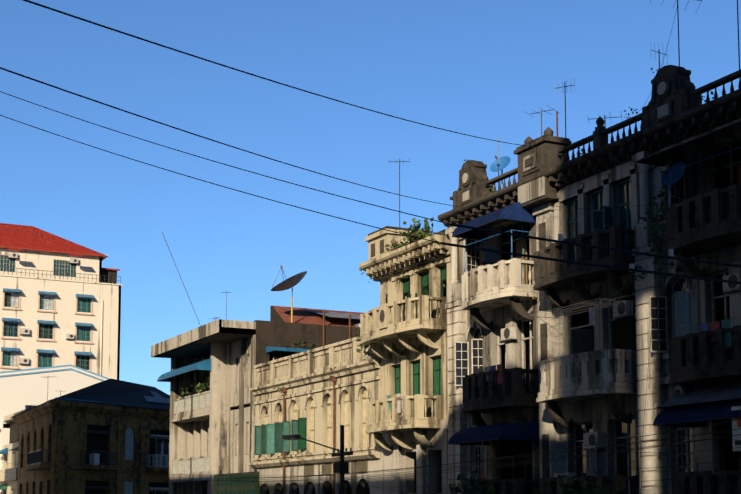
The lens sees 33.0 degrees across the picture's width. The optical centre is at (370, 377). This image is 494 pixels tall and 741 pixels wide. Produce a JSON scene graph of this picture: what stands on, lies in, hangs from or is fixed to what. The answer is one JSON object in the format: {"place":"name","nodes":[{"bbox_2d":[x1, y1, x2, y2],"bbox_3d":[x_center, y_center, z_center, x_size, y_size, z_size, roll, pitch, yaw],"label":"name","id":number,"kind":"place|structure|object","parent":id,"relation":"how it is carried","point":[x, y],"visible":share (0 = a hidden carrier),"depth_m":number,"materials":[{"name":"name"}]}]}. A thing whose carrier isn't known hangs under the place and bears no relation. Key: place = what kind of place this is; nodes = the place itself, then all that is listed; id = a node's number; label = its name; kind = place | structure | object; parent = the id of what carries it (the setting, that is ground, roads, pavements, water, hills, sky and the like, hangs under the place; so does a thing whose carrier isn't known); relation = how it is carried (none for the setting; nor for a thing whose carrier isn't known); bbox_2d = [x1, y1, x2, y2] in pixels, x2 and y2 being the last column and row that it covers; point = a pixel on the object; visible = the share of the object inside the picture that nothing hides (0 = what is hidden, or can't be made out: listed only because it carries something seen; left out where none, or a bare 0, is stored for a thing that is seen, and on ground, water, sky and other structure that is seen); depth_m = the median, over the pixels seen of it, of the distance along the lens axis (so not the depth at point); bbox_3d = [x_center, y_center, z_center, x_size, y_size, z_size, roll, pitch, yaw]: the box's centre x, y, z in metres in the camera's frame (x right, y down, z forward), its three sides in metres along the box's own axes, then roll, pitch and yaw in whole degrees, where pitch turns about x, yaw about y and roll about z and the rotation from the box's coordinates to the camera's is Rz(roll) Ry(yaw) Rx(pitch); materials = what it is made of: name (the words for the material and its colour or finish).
{"place":"outdoors","nodes":[
{"label":"outdoors","id":0,"kind":"place"},
{"bbox_2d":[151,306,363,493],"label":"building","id":1,"kind":"structure","parent":0,"point":[212,430],"depth_m":70.81,"materials":[{"name":"beige concrete"}]},
{"bbox_2d":[181,337,312,394],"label":"plants","id":2,"kind":"object","parent":1,"relation":"on","point":[201,384],"visible":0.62,"depth_m":72.97,"materials":[{"name":"green plant"}]},
{"bbox_2d":[249,336,381,493],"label":"building","id":3,"kind":"structure","parent":0,"point":[314,404],"depth_m":59.92,"materials":[{"name":"beige"}]},
{"bbox_2d":[274,327,374,395],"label":"plants","id":4,"kind":"object","parent":3,"relation":"on","point":[358,350],"visible":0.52,"depth_m":54.72,"materials":[{"name":"green plant"}]},
{"bbox_2d":[0,0,740,394],"label":"sky","id":5,"kind":"structure","parent":0,"point":[477,68],"materials":[{"name":"blue"}]},
{"bbox_2d":[359,226,450,493],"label":"building","id":6,"kind":"structure","parent":0,"point":[404,325],"depth_m":50.84,"materials":[{"name":"beige concrete"}]},
{"bbox_2d":[359,217,435,282],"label":"plants","id":7,"kind":"object","parent":6,"relation":"on","point":[416,230],"visible":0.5,"depth_m":50.89,"materials":[{"name":"green plant"}]},
{"bbox_3d":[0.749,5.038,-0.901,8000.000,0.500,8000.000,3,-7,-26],"label":"ground","id":8,"kind":"structure","parent":0,"visible":0},
{"bbox_2d":[0,405,37,493],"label":"building","id":9,"kind":"structure","parent":8,"relation":"on","point":[9,427],"depth_m":110.45,"materials":[{"name":"white paint"}]},
{"bbox_2d":[0,223,121,379],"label":"building","id":10,"kind":"structure","parent":8,"relation":"on","point":[60,301],"depth_m":150.72,"materials":[{"name":"beige paint"}]},
{"bbox_2d":[10,378,169,493],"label":"building","id":11,"kind":"structure","parent":8,"relation":"on","point":[110,391],"depth_m":94.45,"materials":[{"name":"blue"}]},
{"bbox_2d":[14,400,60,493],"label":"wall","id":12,"kind":"structure","parent":11,"relation":"attached to","point":[35,437],"depth_m":92.71,"materials":[{"name":"brown concrete"}]},
{"bbox_2d":[50,399,169,493],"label":"wall","id":13,"kind":"structure","parent":11,"relation":"attached to","point":[128,444],"depth_m":91.20,"materials":[{"name":"brown"}]},
{"bbox_2d":[300,425,352,493],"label":"utility pole","id":14,"kind":"object","parent":8,"relation":"on","point":[341,467],"visible":0.98,"depth_m":46.84,"materials":[{"name":"black"}]},
{"bbox_2d":[282,434,300,439],"bbox_3d":[-3.048,2.323,48.725,0.320,0.190,0.900,6,-8,-44],"label":"lamp head","id":15,"kind":"object","parent":14,"relation":"attached to","point":[292,437],"visible":0.97,"depth_m":48.55},
{"bbox_2d":[442,471,541,493],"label":"tree","id":16,"kind":"object","parent":8,"relation":"on","point":[468,486],"visible":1,"depth_m":38.51,"materials":[{"name":"green plant"}]},
{"bbox_2d":[532,467,626,493],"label":"tree","id":17,"kind":"object","parent":8,"relation":"on","point":[577,490],"visible":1,"depth_m":33.42,"materials":[{"name":"green plant"}]},
{"bbox_2d":[438,65,740,493],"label":"building","id":18,"kind":"structure","parent":8,"relation":"on","point":[569,373],"depth_m":39.71,"materials":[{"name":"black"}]},
{"bbox_2d":[0,0,740,493],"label":"wires","id":19,"kind":"object","parent":18,"relation":"attached to","point":[488,466],"visible":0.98,"depth_m":21.60,"materials":[{"name":"black"}]},
{"bbox_2d":[1,209,740,493],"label":"power lines","id":20,"kind":"object","parent":18,"relation":"attached to","point":[487,257],"visible":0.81,"depth_m":30.07,"materials":[{"name":"black"}]},
{"bbox_2d":[387,306,735,479],"bbox_3d":[5.294,0.933,42.013,0.400,5.763,20.260,3,-7,-26],"label":"clutter","id":21,"kind":"object","parent":18,"relation":"attached to","point":[726,323],"visible":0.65,"depth_m":39.37,"materials":[{"name":"fabric"}]},
{"bbox_2d":[389,0,739,226],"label":"antennas","id":22,"kind":"object","parent":18,"relation":"attached to","point":[500,164],"visible":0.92,"depth_m":40.27,"materials":[{"name":"grey metal"}]},
{"bbox_2d":[445,68,739,304],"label":"plants","id":23,"kind":"object","parent":18,"relation":"on","point":[655,229],"visible":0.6,"depth_m":36.65,"materials":[{"name":"green plant"}]},
{"bbox_2d":[634,121,740,407],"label":"awnings","id":24,"kind":"object","parent":18,"relation":"attached to","point":[721,391],"visible":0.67,"depth_m":34.66,"materials":[{"name":"blue fabric"}]},
{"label":"street","id":25,"kind":"structure","parent":0,"visible":0},
{"bbox_2d":[0,365,109,445],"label":"white gable","id":26,"kind":"structure","parent":25,"relation":"on","point":[20,389],"depth_m":118.28,"materials":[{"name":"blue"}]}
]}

